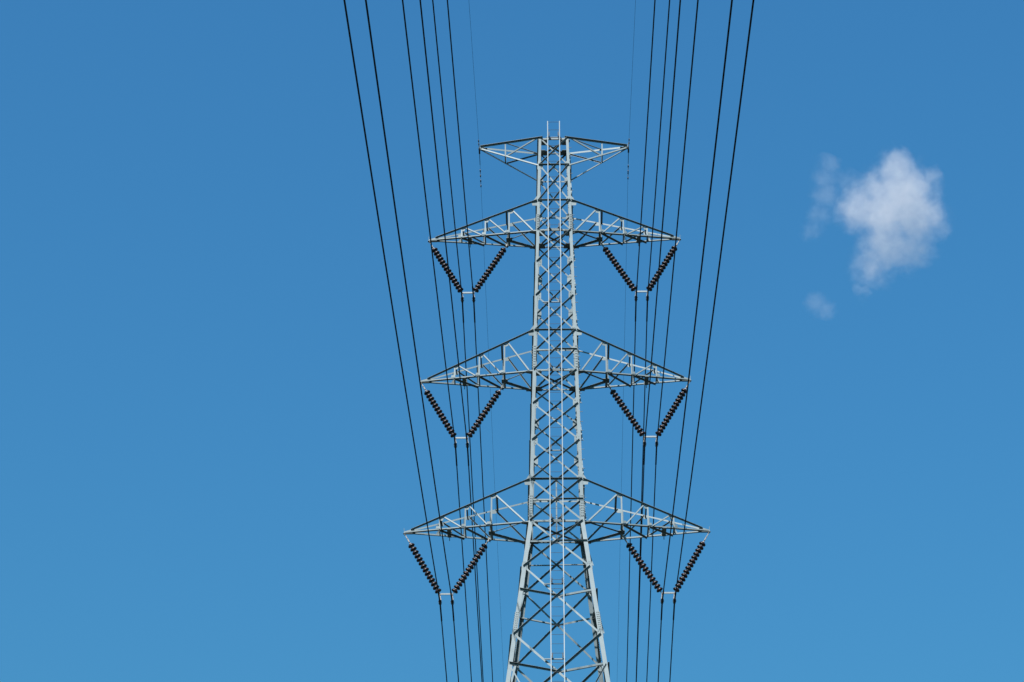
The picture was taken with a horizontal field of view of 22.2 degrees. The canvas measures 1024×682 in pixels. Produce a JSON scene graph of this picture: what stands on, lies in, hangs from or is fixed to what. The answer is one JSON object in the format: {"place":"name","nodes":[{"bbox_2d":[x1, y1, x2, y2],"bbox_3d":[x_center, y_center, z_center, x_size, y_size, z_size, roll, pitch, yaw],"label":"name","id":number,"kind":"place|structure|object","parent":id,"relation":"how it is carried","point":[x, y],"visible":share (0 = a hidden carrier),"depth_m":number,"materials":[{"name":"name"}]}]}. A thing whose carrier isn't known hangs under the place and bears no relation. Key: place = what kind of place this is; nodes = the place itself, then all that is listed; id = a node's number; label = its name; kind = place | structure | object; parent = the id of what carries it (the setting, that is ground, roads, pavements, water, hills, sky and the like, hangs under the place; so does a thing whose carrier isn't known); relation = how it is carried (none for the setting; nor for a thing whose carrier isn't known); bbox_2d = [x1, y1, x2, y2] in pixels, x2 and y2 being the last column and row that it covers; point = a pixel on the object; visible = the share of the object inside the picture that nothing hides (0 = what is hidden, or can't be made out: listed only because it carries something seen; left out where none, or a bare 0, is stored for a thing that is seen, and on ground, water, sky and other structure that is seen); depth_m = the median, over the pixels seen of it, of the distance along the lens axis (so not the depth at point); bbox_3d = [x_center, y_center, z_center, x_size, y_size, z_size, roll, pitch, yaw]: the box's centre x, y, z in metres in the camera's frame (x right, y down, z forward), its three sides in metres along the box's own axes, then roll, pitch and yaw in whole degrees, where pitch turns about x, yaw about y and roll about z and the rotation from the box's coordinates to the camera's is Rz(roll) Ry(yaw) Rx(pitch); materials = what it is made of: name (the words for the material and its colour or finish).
{"place":"outdoors","nodes":[
{"label":"outdoors","id":0,"kind":"place"},
{"bbox_2d":[0,0,1023,681],"label":"sky","id":1,"kind":"structure","parent":0,"point":[209,471],"materials":[{"name":"blue"}]},
{"label":"ground","id":2,"kind":"structure","parent":0,"visible":0},
{"bbox_2d":[403,121,710,681],"bbox_3d":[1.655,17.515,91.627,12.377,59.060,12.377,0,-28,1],"label":"transmission tower","id":3,"kind":"structure","parent":2,"relation":"on","point":[529,541],"depth_m":99.55,"materials":[{"name":"metal"}]},
{"bbox_2d":[405,535,491,604],"bbox_3d":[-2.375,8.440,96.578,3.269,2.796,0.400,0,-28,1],"label":"insulator assembly","id":4,"kind":"object","parent":3,"relation":"hanging from","point":[429,575],"visible":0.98,"depth_m":96.53,"materials":[{"name":"brown ceramic"}]},
{"bbox_2d":[343,0,446,681],"bbox_3d":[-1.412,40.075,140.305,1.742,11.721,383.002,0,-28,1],"label":"conductor wire","id":5,"kind":"object","parent":4,"relation":"attached to","point":[347,20],"visible":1,"depth_m":68.85,"materials":[{"name":"metal"}]},
{"bbox_2d":[365,0,458,681],"bbox_3d":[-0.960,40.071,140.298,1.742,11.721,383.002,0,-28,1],"label":"conductor wire","id":6,"kind":"object","parent":4,"relation":"attached to","point":[409,308],"visible":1,"depth_m":68.98,"materials":[{"name":"metal"}]},
{"bbox_2d":[421,382,504,447],"bbox_3d":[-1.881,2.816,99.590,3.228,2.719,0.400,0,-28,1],"label":"insulator assembly","id":7,"kind":"object","parent":3,"relation":"hanging from","point":[436,407],"visible":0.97,"depth_m":99.54,"materials":[{"name":"brown ceramic"}]},
{"bbox_2d":[402,0,471,681],"bbox_3d":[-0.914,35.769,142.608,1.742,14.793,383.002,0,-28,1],"label":"conductor wire","id":8,"kind":"object","parent":7,"relation":"attached to","point":[437,302],"visible":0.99,"depth_m":84.47,"materials":[{"name":"metal"}]},
{"bbox_2d":[419,0,481,681],"bbox_3d":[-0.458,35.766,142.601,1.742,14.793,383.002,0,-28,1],"label":"conductor wire","id":9,"kind":"object","parent":7,"relation":"attached to","point":[452,305],"visible":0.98,"depth_m":84.56,"materials":[{"name":"metal"}]},
{"bbox_2d":[429,241,509,301],"bbox_3d":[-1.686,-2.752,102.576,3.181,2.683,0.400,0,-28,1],"label":"insulator assembly","id":10,"kind":"object","parent":3,"relation":"hanging from","point":[491,267],"visible":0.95,"depth_m":102.53,"materials":[{"name":"brown ceramic"}]},
{"bbox_2d":[432,0,483,681],"bbox_3d":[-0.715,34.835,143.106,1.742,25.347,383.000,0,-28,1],"label":"conductor wire","id":11,"kind":"object","parent":10,"relation":"attached to","point":[462,305],"visible":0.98,"depth_m":100.67,"materials":[{"name":"metal"}]},
{"bbox_2d":[447,0,492,681],"bbox_3d":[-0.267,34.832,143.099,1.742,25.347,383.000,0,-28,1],"label":"conductor wire","id":12,"kind":"object","parent":10,"relation":"attached to","point":[473,306],"visible":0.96,"depth_m":100.36,"materials":[{"name":"metal"}]},
{"bbox_2d":[469,8,503,674],"bbox_3d":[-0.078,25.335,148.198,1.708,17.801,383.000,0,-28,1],"label":"earth wire","id":13,"kind":"object","parent":3,"relation":"attached to","point":[486,305],"visible":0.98,"depth_m":110.56,"materials":[{"name":"metal"}]},
{"bbox_2d":[617,0,635,664],"bbox_3d":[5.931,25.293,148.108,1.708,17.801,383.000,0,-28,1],"label":"earth wire","id":14,"kind":"object","parent":3,"relation":"attached to","point":[625,289],"visible":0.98,"depth_m":107.54,"materials":[{"name":"metal"}]},
{"bbox_2d":[599,240,679,300],"bbox_3d":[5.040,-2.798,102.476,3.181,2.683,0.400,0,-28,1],"label":"insulator assembly","id":15,"kind":"object","parent":3,"relation":"hanging from","point":[626,278],"visible":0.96,"depth_m":102.44,"materials":[{"name":"brown ceramic"}]},
{"bbox_2d":[626,0,655,681],"bbox_3d":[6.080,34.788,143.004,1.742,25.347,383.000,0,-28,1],"label":"conductor wire","id":16,"kind":"object","parent":15,"relation":"attached to","point":[636,307],"visible":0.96,"depth_m":100.59,"materials":[{"name":"metal"}]},
{"bbox_2d":[636,0,669,661],"bbox_3d":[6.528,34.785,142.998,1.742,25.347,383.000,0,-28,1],"label":"conductor wire","id":17,"kind":"object","parent":15,"relation":"attached to","point":[649,273],"visible":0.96,"depth_m":98.12,"materials":[{"name":"metal"}]},
{"bbox_2d":[606,381,689,446],"bbox_3d":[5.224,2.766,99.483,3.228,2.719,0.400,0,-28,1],"label":"insulator assembly","id":18,"kind":"object","parent":3,"relation":"hanging from","point":[678,399],"visible":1,"depth_m":99.43,"materials":[{"name":"brown ceramic"}]},
{"bbox_2d":[636,0,680,681],"bbox_3d":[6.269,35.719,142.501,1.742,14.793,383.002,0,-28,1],"label":"conductor wire","id":19,"kind":"object","parent":18,"relation":"attached to","point":[656,304],"visible":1,"depth_m":84.58,"materials":[{"name":"metal"}]},
{"bbox_2d":[646,0,698,681],"bbox_3d":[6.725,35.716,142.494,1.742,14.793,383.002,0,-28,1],"label":"conductor wire","id":20,"kind":"object","parent":18,"relation":"attached to","point":[670,302],"visible":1,"depth_m":84.43,"materials":[{"name":"metal"}]},
{"bbox_2d":[621,532,708,603],"bbox_3d":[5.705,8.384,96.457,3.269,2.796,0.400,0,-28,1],"label":"insulator assembly","id":21,"kind":"object","parent":3,"relation":"hanging from","point":[685,571],"visible":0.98,"depth_m":96.40,"materials":[{"name":"brown ceramic"}]},
{"bbox_2d":[658,0,732,681],"bbox_3d":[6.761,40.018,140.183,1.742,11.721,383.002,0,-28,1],"label":"conductor wire","id":22,"kind":"object","parent":21,"relation":"attached to","point":[730,13],"visible":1,"depth_m":68.84,"materials":[{"name":"metal"}]},
{"bbox_2d":[669,0,753,681],"bbox_3d":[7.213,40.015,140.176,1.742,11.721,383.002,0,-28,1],"label":"conductor wire","id":23,"kind":"object","parent":21,"relation":"attached to","point":[713,308],"visible":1,"depth_m":68.93,"materials":[{"name":"metal"}]}
]}

